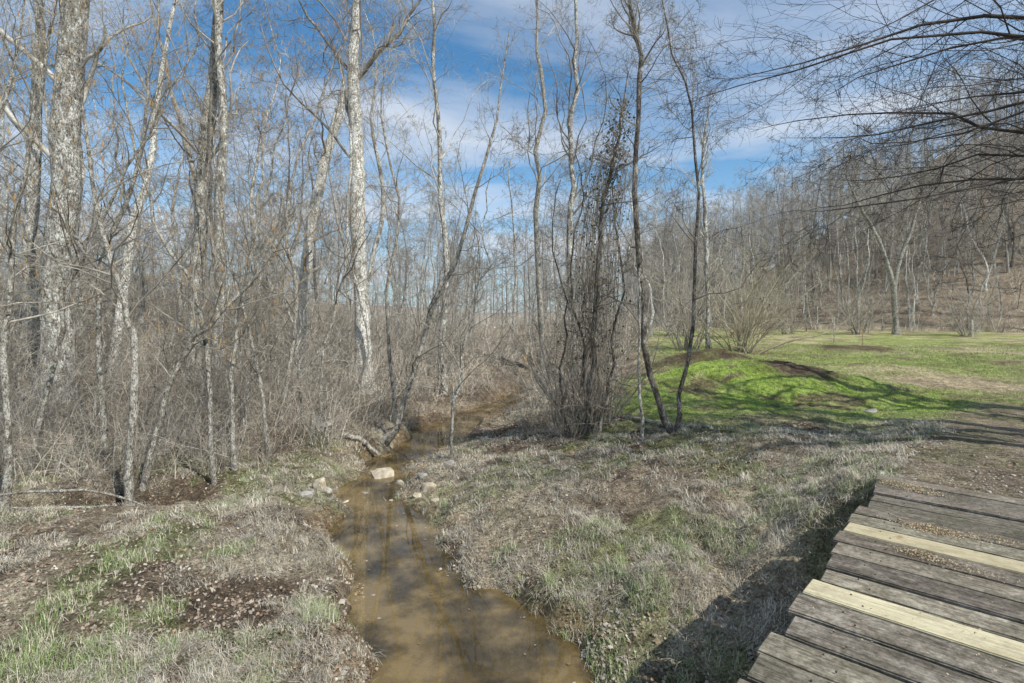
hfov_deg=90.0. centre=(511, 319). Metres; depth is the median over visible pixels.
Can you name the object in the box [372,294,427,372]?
sapling
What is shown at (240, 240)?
tree
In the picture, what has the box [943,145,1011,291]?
tree
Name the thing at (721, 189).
tree
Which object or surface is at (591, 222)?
tree
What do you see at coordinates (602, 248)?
tree
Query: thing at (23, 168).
tree
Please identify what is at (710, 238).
tree
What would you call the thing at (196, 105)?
tree
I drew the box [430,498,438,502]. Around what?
rock
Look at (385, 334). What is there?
sapling
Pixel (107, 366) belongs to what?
sapling
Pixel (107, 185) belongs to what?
tree
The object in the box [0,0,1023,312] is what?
sky
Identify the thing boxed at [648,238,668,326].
tree
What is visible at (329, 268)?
tree
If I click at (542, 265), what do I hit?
tree
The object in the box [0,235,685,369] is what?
undergrowth
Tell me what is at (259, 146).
tree
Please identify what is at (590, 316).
sapling
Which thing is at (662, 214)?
tree
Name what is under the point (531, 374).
stream
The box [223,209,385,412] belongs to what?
sapling
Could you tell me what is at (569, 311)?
sapling
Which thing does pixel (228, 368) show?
sapling
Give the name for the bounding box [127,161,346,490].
sapling
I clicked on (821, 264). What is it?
tree
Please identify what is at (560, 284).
tree
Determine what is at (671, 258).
tree
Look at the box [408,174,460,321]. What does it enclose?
tree
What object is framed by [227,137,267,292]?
tree
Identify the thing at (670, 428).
tree
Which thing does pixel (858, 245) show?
tree
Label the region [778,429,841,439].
driftwood branch
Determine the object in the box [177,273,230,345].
sapling
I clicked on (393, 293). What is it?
tree
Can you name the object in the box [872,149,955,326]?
tree
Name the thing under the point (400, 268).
tree
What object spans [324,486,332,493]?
rock
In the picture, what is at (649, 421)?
fallen log
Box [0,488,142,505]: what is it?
driftwood branch
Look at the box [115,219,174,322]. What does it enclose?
sapling
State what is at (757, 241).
tree
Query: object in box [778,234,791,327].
tree
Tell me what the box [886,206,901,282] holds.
tree
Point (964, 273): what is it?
tree
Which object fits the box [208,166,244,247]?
tree
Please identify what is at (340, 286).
sapling
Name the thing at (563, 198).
tree
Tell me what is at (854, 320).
bush
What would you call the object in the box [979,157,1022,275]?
tree
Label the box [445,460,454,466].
rock
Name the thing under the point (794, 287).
tree
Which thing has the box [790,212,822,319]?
tree
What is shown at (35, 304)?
sapling
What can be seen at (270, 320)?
sapling
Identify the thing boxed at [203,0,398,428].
sapling
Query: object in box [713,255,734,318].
tree
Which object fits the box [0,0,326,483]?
sapling
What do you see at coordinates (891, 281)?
tree
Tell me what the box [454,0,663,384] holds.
tree
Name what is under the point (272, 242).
tree
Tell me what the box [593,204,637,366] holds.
tree
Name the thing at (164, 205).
tree
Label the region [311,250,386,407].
sapling
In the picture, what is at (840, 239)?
tree
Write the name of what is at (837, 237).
tree
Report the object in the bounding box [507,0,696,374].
tree
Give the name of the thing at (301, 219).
tree
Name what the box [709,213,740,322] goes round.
tree
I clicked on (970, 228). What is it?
tree
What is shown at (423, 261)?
tree
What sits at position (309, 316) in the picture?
sapling
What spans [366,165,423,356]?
tree
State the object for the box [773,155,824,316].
tree
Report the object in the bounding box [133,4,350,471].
sapling
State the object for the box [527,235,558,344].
tree
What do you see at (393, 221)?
tree
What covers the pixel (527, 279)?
woods
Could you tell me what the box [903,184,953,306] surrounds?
tree
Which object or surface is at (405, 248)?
tree
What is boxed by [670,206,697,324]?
tree
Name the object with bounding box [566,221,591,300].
tree
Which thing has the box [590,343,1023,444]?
lawn grass
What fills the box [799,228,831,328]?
tree
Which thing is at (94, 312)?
sapling
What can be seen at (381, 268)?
tree
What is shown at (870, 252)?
tree
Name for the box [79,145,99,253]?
tree
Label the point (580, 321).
sapling
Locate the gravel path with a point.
(1014, 425)
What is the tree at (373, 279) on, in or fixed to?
on the ground at (458, 641)
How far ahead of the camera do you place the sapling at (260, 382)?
10.49 m
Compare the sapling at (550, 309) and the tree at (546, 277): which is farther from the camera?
the tree at (546, 277)
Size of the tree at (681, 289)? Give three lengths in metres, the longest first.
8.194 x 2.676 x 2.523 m
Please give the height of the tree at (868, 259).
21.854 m
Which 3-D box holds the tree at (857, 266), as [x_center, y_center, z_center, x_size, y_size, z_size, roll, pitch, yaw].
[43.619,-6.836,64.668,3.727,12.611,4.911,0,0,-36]
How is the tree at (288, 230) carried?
on the ground at (458, 641)
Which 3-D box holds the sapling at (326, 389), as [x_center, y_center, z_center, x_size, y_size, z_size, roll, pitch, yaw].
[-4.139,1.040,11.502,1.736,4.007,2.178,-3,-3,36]
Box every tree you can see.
[0,0,130,355]
[0,0,131,363]
[0,0,142,197]
[0,0,172,403]
[0,1,54,308]
[0,7,95,280]
[0,57,42,302]
[0,112,25,242]
[0,116,50,250]
[0,147,45,278]
[5,132,48,266]
[50,0,321,387]
[52,42,160,339]
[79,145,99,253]
[83,109,142,267]
[85,0,192,342]
[89,0,235,380]
[103,52,237,295]
[139,84,242,315]
[140,114,215,295]
[141,146,207,265]
[143,46,249,284]
[146,184,185,299]
[147,215,180,282]
[152,85,248,384]
[163,113,228,274]
[171,201,205,278]
[172,214,193,278]
[177,0,307,320]
[178,28,295,320]
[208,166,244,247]
[225,155,305,267]
[227,58,337,290]
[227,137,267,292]
[227,212,254,279]
[236,0,450,394]
[251,0,388,393]
[251,122,298,336]
[253,197,290,288]
[256,189,296,307]
[262,93,337,303]
[262,95,340,329]
[270,0,450,321]
[272,154,309,316]
[285,161,326,319]
[288,175,353,383]
[292,88,374,371]
[305,146,369,342]
[306,109,411,310]
[309,194,343,305]
[316,235,351,336]
[320,156,368,309]
[332,0,504,393]
[347,145,425,324]
[365,229,386,323]
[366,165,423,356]
[369,223,389,316]
[372,215,418,336]
[373,179,423,325]
[373,245,416,357]
[381,20,522,446]
[381,217,412,339]
[385,164,452,317]
[386,219,410,337]
[387,221,419,324]
[390,216,420,325]
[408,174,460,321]
[408,188,437,333]
[414,142,459,341]
[415,127,498,362]
[440,181,508,334]
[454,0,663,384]
[454,210,485,337]
[455,187,494,325]
[468,223,495,329]
[479,267,494,340]
[489,116,559,358]
[489,269,504,339]
[501,251,527,337]
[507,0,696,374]
[519,47,671,444]
[522,181,563,343]
[524,219,556,343]
[526,177,566,337]
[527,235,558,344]
[528,204,559,298]
[539,131,586,270]
[541,237,568,351]
[543,193,566,325]
[548,164,613,305]
[551,195,607,324]
[552,219,583,358]
[554,246,580,337]
[558,195,593,300]
[561,214,622,320]
[562,0,802,434]
[566,0,1023,356]
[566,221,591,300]
[573,168,630,249]
[574,151,608,332]
[580,208,614,370]
[589,156,622,328]
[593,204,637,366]
[599,252,626,322]
[602,228,620,335]
[603,187,644,374]
[611,225,637,329]
[617,127,692,335]
[623,244,636,329]
[636,237,653,326]
[638,178,701,334]
[640,171,701,322]
[643,213,677,321]
[643,228,665,330]
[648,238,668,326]
[650,83,749,349]
[650,238,665,311]
[654,214,687,323]
[656,189,693,317]
[657,217,692,318]
[658,244,677,326]
[659,213,679,302]
[664,178,707,330]
[669,207,710,300]
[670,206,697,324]
[670,265,685,328]
[671,221,713,303]
[672,235,697,310]
[682,203,729,321]
[689,213,719,294]
[690,224,715,323]
[702,210,716,316]
[705,230,738,309]
[708,211,751,333]
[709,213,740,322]
[710,187,739,311]
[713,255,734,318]
[714,225,727,323]
[716,156,789,325]
[720,221,752,317]
[720,233,748,323]
[721,237,756,305]
[726,210,759,310]
[729,215,759,323]
[732,198,781,314]
[737,226,762,319]
[747,210,764,305]
[749,235,774,323]
[750,223,785,329]
[753,189,810,316]
[754,208,807,312]
[764,243,786,329]
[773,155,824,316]
[776,219,813,329]
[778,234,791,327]
[781,213,815,325]
[785,184,833,305]
[785,248,804,329]
[787,225,803,312]
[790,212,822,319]
[792,209,838,312]
[792,242,818,331]
[798,219,816,310]
[799,199,833,320]
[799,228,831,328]
[811,156,871,301]
[815,119,954,334]
[815,239,830,308]
[821,208,852,323]
[823,183,854,315]
[826,224,855,297]
[831,159,873,306]
[836,218,876,314]
[838,143,915,330]
[849,221,882,315]
[851,222,865,298]
[851,236,875,318]
[853,213,866,285]
[857,192,882,312]
[863,187,903,291]
[867,227,907,330]
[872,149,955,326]
[883,223,914,309]
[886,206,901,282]
[893,144,985,302]
[898,205,930,314]
[898,213,934,330]
[899,150,927,265]
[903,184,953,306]
[908,188,976,315]
[913,164,943,264]
[915,203,941,282]
[915,214,932,282]
[928,223,949,286]
[931,183,959,275]
[933,195,985,301]
[936,206,996,328]
[937,219,974,313]
[938,220,961,279]
[942,185,967,271]
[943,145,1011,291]
[950,183,987,276]
[958,200,1011,309]
[966,126,1023,267]
[971,210,1012,329]
[972,125,1023,256]
[977,203,1005,317]
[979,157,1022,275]
[979,165,1006,250]
[1005,216,1023,265]
[1017,134,1023,248]
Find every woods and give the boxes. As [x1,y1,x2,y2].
[0,144,741,331]
[600,29,1023,322]
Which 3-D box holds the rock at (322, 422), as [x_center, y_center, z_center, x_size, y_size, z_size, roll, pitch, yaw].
[-4.447,2.501,12.272,0.595,0.249,0.376,10,-6,-4]
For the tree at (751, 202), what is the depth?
64.62 m
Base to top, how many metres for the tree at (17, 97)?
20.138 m
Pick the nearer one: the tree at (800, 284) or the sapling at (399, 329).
the sapling at (399, 329)
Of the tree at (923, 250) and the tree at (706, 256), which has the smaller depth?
the tree at (706, 256)
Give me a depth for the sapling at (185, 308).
20.21 m
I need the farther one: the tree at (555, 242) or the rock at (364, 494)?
the tree at (555, 242)
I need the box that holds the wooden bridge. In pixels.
[736,475,1023,682]
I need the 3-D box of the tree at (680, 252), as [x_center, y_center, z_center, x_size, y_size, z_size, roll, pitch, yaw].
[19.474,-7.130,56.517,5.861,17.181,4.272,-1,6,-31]
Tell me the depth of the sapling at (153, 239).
24.32 m
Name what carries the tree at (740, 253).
on the ground at (458, 641)
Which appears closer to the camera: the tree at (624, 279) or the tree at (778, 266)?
the tree at (624, 279)
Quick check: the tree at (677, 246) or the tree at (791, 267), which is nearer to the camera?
the tree at (791, 267)
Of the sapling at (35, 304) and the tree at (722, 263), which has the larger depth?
the tree at (722, 263)
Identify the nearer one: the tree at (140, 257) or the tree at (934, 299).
the tree at (140, 257)
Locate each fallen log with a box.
[341,433,378,455]
[474,350,562,371]
[596,415,710,427]
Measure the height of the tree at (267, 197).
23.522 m
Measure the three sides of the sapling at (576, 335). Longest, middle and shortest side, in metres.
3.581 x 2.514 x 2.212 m
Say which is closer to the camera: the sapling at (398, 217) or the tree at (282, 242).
the sapling at (398, 217)
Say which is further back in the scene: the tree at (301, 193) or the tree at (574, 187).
the tree at (301, 193)
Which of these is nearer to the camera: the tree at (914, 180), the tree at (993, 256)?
the tree at (993, 256)
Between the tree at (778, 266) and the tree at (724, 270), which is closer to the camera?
the tree at (724, 270)
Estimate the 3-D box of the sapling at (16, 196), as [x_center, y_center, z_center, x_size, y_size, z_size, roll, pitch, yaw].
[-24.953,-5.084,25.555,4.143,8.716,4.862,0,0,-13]
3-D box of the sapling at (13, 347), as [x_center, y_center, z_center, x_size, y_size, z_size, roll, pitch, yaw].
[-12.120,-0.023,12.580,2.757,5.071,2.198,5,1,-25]
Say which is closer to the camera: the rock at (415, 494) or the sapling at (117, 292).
the rock at (415, 494)
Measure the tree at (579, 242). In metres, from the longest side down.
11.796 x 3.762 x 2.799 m
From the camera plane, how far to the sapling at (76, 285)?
15.52 m
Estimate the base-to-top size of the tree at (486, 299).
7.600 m
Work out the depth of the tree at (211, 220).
28.82 m
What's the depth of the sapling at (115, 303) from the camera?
16.43 m
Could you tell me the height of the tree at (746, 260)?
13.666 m
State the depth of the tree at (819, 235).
68.08 m
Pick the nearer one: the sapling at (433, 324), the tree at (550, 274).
the sapling at (433, 324)
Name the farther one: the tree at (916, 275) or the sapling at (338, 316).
the tree at (916, 275)
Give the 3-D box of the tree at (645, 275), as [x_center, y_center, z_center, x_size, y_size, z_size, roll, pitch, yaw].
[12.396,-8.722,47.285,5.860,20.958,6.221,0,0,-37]
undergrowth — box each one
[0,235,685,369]
[0,248,531,504]
[290,349,526,462]
[478,310,660,433]
[636,197,1023,332]
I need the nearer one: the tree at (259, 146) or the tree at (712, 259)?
the tree at (259, 146)
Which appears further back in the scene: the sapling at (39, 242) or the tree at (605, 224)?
the tree at (605, 224)
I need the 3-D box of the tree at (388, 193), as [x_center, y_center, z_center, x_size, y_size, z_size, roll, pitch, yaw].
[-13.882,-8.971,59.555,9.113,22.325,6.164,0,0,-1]
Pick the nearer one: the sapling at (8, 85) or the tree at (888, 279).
the sapling at (8, 85)
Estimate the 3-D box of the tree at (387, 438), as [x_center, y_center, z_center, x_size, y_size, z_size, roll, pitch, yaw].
[-1.539,-2.091,12.821,4.677,11.046,3.390,0,0,35]
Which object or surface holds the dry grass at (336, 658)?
on the ground at (458, 641)
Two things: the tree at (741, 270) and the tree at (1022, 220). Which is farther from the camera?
the tree at (1022, 220)
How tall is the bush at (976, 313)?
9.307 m
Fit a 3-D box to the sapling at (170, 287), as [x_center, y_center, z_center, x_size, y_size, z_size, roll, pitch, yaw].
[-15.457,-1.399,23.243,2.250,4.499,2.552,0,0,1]
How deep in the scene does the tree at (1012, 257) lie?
65.76 m
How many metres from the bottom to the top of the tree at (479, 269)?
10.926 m
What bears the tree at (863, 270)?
on the ground at (458, 641)
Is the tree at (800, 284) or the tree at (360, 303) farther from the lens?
the tree at (800, 284)
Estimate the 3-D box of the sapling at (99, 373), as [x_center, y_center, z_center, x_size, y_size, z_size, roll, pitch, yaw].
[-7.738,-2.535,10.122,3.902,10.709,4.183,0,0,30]
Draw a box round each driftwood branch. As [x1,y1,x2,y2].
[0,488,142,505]
[7,504,108,509]
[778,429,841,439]
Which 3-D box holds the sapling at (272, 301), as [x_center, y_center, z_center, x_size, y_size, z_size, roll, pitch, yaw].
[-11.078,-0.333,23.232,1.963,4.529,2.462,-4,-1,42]
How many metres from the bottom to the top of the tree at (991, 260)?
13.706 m
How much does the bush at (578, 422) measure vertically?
3.658 m
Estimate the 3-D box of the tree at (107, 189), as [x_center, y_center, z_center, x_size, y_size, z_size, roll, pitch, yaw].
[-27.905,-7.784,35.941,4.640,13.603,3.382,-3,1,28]
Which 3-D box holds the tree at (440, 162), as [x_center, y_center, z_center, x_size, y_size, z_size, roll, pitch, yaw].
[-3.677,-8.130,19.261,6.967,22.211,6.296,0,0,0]
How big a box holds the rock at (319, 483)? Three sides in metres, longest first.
0.296 x 0.235 x 0.215 m
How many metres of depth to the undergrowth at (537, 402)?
14.10 m
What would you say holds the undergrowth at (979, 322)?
on the ground at (458, 641)
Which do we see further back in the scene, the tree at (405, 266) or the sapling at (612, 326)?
the tree at (405, 266)
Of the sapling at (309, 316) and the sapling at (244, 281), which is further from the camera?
the sapling at (309, 316)
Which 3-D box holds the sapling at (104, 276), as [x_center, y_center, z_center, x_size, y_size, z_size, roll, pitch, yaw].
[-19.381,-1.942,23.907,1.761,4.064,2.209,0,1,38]
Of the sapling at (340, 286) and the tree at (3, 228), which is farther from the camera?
the tree at (3, 228)
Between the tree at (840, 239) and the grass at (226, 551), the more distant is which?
the tree at (840, 239)
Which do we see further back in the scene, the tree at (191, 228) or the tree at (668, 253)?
the tree at (668, 253)
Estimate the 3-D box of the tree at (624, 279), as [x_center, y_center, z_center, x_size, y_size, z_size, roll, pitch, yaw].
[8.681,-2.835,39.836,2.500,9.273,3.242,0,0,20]
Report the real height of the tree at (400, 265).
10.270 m
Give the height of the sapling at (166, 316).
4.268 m
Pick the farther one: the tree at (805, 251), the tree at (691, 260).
the tree at (691, 260)
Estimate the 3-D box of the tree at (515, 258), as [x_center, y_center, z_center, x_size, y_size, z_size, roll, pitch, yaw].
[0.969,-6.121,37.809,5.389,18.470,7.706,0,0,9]
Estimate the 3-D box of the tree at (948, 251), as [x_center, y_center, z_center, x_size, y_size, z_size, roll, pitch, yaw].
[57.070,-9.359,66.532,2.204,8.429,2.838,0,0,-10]
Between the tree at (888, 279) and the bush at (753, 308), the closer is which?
the bush at (753, 308)
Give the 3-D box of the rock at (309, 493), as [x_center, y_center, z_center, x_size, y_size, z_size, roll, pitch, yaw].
[-3.475,2.950,8.645,0.224,0.131,0.206,0,0,-16]
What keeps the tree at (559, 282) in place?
on the ground at (458, 641)
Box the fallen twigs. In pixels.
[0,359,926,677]
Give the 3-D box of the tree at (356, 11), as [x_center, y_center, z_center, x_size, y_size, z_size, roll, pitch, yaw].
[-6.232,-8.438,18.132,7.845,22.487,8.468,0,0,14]
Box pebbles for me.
[311,413,1023,682]
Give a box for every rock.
[299,490,312,497]
[313,476,325,490]
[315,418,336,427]
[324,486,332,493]
[361,492,369,497]
[370,467,393,487]
[383,497,394,504]
[395,480,404,487]
[413,492,421,497]
[418,472,426,478]
[421,482,436,491]
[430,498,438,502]
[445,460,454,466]
[859,408,876,412]
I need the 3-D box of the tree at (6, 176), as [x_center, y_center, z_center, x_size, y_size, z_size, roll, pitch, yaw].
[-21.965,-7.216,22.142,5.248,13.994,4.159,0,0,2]
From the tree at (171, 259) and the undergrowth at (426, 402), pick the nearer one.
the undergrowth at (426, 402)
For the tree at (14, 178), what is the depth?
23.87 m
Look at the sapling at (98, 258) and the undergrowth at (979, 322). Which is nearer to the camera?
the sapling at (98, 258)
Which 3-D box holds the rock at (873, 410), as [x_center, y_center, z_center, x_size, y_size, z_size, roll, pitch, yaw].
[8.635,2.212,12.356,0.229,0.164,0.702,0,0,-30]
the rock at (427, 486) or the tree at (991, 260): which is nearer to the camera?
the rock at (427, 486)
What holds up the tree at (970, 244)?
on the ground at (458, 641)
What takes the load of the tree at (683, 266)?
on the ground at (458, 641)
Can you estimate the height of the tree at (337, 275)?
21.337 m
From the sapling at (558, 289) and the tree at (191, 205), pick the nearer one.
the sapling at (558, 289)
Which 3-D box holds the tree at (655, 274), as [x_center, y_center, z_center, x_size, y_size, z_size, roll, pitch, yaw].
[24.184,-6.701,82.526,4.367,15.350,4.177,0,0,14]
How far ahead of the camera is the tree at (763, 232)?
70.47 m
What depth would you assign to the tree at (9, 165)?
62.54 m
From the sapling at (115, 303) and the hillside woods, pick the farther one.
the hillside woods
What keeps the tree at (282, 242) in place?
on the ground at (458, 641)
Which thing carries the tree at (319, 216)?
on the ground at (458, 641)
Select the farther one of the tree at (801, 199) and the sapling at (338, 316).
the tree at (801, 199)
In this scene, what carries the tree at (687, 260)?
on the ground at (458, 641)
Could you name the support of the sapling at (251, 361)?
on the ground at (458, 641)
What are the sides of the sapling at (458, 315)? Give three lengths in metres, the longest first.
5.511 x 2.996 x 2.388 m
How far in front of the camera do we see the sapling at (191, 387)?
10.58 m
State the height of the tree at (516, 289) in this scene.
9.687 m
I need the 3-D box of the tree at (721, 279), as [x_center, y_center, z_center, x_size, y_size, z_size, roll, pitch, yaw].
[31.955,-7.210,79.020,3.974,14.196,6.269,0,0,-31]
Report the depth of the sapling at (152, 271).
22.99 m
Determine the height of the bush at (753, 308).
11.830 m
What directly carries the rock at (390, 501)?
on the ground at (458, 641)
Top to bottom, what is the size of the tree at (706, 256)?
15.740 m
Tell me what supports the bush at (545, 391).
on the ground at (458, 641)
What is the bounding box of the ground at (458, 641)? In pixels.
[0,127,1023,682]
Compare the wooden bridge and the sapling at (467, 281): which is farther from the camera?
the sapling at (467, 281)
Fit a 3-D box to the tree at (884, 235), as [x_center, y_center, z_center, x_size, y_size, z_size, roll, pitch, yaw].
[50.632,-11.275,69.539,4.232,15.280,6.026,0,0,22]
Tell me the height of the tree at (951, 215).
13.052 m
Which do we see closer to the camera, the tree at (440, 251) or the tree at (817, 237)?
the tree at (440, 251)
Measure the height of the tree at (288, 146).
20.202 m
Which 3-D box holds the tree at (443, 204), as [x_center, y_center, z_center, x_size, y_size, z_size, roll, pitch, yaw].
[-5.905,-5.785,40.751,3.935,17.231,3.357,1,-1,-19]
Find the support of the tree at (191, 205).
on the ground at (458, 641)
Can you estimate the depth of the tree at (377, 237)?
29.45 m
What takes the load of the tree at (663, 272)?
on the ground at (458, 641)
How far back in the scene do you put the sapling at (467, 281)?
19.61 m
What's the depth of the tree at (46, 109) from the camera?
28.88 m
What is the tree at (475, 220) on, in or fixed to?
on the ground at (458, 641)
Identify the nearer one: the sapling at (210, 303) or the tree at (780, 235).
the sapling at (210, 303)
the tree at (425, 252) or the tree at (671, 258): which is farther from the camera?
the tree at (671, 258)
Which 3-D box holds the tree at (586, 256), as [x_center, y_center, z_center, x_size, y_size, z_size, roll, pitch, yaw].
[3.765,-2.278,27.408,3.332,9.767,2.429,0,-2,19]
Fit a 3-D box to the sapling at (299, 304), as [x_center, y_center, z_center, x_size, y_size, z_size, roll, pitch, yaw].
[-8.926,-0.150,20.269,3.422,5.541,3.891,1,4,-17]
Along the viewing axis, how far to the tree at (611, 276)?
39.05 m
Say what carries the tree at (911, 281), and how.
on the ground at (458, 641)
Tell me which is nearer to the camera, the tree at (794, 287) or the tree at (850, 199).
the tree at (794, 287)
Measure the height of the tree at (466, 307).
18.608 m
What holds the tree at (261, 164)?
on the ground at (458, 641)
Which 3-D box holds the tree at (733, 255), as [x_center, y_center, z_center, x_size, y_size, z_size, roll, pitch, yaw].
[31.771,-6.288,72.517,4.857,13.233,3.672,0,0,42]
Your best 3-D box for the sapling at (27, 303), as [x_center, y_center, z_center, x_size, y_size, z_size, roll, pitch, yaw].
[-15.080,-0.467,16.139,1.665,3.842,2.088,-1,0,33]
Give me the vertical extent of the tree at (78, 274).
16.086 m
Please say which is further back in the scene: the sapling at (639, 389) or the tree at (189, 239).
the tree at (189, 239)
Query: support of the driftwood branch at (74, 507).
on the ground at (458, 641)
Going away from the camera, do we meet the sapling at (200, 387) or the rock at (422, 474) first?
the rock at (422, 474)
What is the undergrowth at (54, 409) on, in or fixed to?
on the ground at (458, 641)
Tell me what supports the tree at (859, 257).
on the ground at (458, 641)
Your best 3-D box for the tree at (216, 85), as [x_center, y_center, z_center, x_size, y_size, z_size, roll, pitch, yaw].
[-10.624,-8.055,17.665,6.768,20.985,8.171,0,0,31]
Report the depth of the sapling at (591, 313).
17.54 m
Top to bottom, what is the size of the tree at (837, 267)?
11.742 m
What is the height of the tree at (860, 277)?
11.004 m
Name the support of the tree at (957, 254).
on the ground at (458, 641)
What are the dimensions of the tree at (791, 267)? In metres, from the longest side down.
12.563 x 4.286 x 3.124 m
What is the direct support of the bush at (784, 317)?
on the ground at (458, 641)
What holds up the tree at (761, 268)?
on the ground at (458, 641)
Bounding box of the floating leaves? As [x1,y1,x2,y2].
[358,484,574,682]
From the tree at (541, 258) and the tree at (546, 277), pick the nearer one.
the tree at (546, 277)
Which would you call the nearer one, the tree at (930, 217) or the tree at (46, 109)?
the tree at (46, 109)
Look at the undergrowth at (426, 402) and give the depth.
17.09 m
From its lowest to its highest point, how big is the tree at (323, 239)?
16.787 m
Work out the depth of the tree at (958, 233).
68.18 m
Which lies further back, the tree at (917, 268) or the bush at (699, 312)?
the tree at (917, 268)
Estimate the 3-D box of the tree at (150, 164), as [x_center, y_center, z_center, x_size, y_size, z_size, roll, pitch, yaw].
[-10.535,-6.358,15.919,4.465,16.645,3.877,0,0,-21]
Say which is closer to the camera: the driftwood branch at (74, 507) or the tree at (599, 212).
the driftwood branch at (74, 507)
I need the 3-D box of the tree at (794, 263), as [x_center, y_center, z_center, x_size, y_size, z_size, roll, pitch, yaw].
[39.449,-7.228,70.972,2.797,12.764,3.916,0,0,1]
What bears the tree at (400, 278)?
on the ground at (458, 641)
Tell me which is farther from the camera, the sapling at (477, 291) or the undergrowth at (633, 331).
the undergrowth at (633, 331)
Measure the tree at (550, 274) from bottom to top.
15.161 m
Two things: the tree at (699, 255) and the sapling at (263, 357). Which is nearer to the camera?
the sapling at (263, 357)
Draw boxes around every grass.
[0,364,959,682]
[0,365,952,682]
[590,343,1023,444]
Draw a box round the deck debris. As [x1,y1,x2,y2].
[810,474,1023,674]
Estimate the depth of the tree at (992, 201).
69.61 m
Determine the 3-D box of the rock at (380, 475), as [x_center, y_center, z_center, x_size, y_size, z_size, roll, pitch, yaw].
[-2.716,3.331,10.785,0.514,0.327,0.588,0,0,37]
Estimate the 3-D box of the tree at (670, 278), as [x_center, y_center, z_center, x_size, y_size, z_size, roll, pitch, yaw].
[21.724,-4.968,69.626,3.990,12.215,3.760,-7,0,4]
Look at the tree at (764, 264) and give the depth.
62.51 m
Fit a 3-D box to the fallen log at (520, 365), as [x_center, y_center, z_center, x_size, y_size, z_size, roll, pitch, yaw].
[0.536,2.189,27.057,5.337,1.323,0.417,0,0,-20]
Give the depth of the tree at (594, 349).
10.93 m
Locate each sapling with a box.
[0,0,171,511]
[0,0,178,366]
[0,0,246,505]
[0,0,252,459]
[0,0,292,474]
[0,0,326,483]
[0,131,49,263]
[0,154,140,361]
[0,214,80,411]
[0,244,40,360]
[0,248,107,391]
[1,201,143,358]
[1,206,93,287]
[21,227,150,388]
[38,190,158,326]
[51,263,176,442]
[73,190,98,298]
[74,240,116,302]
[82,243,153,348]
[85,246,153,350]
[90,161,208,319]
[91,167,292,437]
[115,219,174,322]
[124,258,206,374]
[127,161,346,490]
[128,227,178,332]
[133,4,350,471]
[135,269,297,467]
[137,41,335,457]
[142,163,325,425]
[145,244,246,431]
[149,97,363,417]
[149,251,210,336]
[157,193,337,446]
[161,262,213,352]
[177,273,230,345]
[180,220,317,434]
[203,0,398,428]
[211,201,318,419]
[211,257,259,339]
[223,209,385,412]
[244,282,291,367]
[246,272,285,345]
[251,246,330,363]
[271,15,432,416]
[273,0,466,422]
[284,282,384,454]
[289,274,321,361]
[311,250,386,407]
[316,280,349,351]
[316,304,365,388]
[332,243,413,381]
[365,107,583,457]
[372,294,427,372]
[402,271,457,368]
[420,242,496,399]
[423,217,536,371]
[423,302,461,364]
[434,262,491,365]
[488,265,583,388]
[490,199,600,403]
[530,257,614,376]
[558,301,606,384]
[561,267,626,375]
[565,269,634,390]
[567,282,601,385]
[568,267,616,374]
[624,250,649,443]
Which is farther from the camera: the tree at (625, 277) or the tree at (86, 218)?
the tree at (86, 218)
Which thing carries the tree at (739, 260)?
on the ground at (458, 641)
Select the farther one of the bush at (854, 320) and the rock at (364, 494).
the bush at (854, 320)
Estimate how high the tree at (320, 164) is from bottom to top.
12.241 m
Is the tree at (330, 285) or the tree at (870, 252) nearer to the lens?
the tree at (330, 285)
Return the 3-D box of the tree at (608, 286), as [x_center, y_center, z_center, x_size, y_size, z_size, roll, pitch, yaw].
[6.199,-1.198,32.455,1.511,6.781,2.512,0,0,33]
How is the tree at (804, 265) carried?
on the ground at (458, 641)
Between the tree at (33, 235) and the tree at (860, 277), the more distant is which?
the tree at (860, 277)
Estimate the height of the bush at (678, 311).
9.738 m
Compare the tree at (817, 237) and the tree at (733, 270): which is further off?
the tree at (817, 237)
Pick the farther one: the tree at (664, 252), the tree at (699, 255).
the tree at (664, 252)
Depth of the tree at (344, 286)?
31.02 m
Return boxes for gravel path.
[919,403,1023,498]
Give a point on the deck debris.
(941, 530)
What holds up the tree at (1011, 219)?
on the ground at (458, 641)
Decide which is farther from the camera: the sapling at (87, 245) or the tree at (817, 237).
the tree at (817, 237)
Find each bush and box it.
[478,250,624,430]
[524,269,690,436]
[552,273,689,416]
[616,204,937,357]
[617,227,786,350]
[628,235,744,335]
[657,205,823,338]
[753,252,844,333]
[800,233,926,334]
[905,247,1023,336]
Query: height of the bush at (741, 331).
9.260 m
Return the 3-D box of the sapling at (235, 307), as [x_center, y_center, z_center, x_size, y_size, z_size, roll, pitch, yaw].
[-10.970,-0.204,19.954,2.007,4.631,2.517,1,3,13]
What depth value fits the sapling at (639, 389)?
9.57 m
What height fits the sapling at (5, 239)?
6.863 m
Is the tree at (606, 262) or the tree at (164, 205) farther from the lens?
the tree at (164, 205)
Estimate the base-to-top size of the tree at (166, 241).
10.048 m
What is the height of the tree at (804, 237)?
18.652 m
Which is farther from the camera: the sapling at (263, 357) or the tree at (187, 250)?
the tree at (187, 250)
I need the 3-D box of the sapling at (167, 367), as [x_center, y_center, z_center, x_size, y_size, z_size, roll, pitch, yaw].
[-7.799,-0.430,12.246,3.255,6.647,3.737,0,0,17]
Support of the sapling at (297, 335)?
on the ground at (458, 641)
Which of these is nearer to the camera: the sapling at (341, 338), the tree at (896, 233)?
the sapling at (341, 338)
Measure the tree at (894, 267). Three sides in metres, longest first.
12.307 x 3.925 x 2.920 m
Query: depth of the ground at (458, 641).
7.59 m
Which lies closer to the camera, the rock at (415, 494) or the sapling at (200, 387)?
the rock at (415, 494)
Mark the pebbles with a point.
(546, 657)

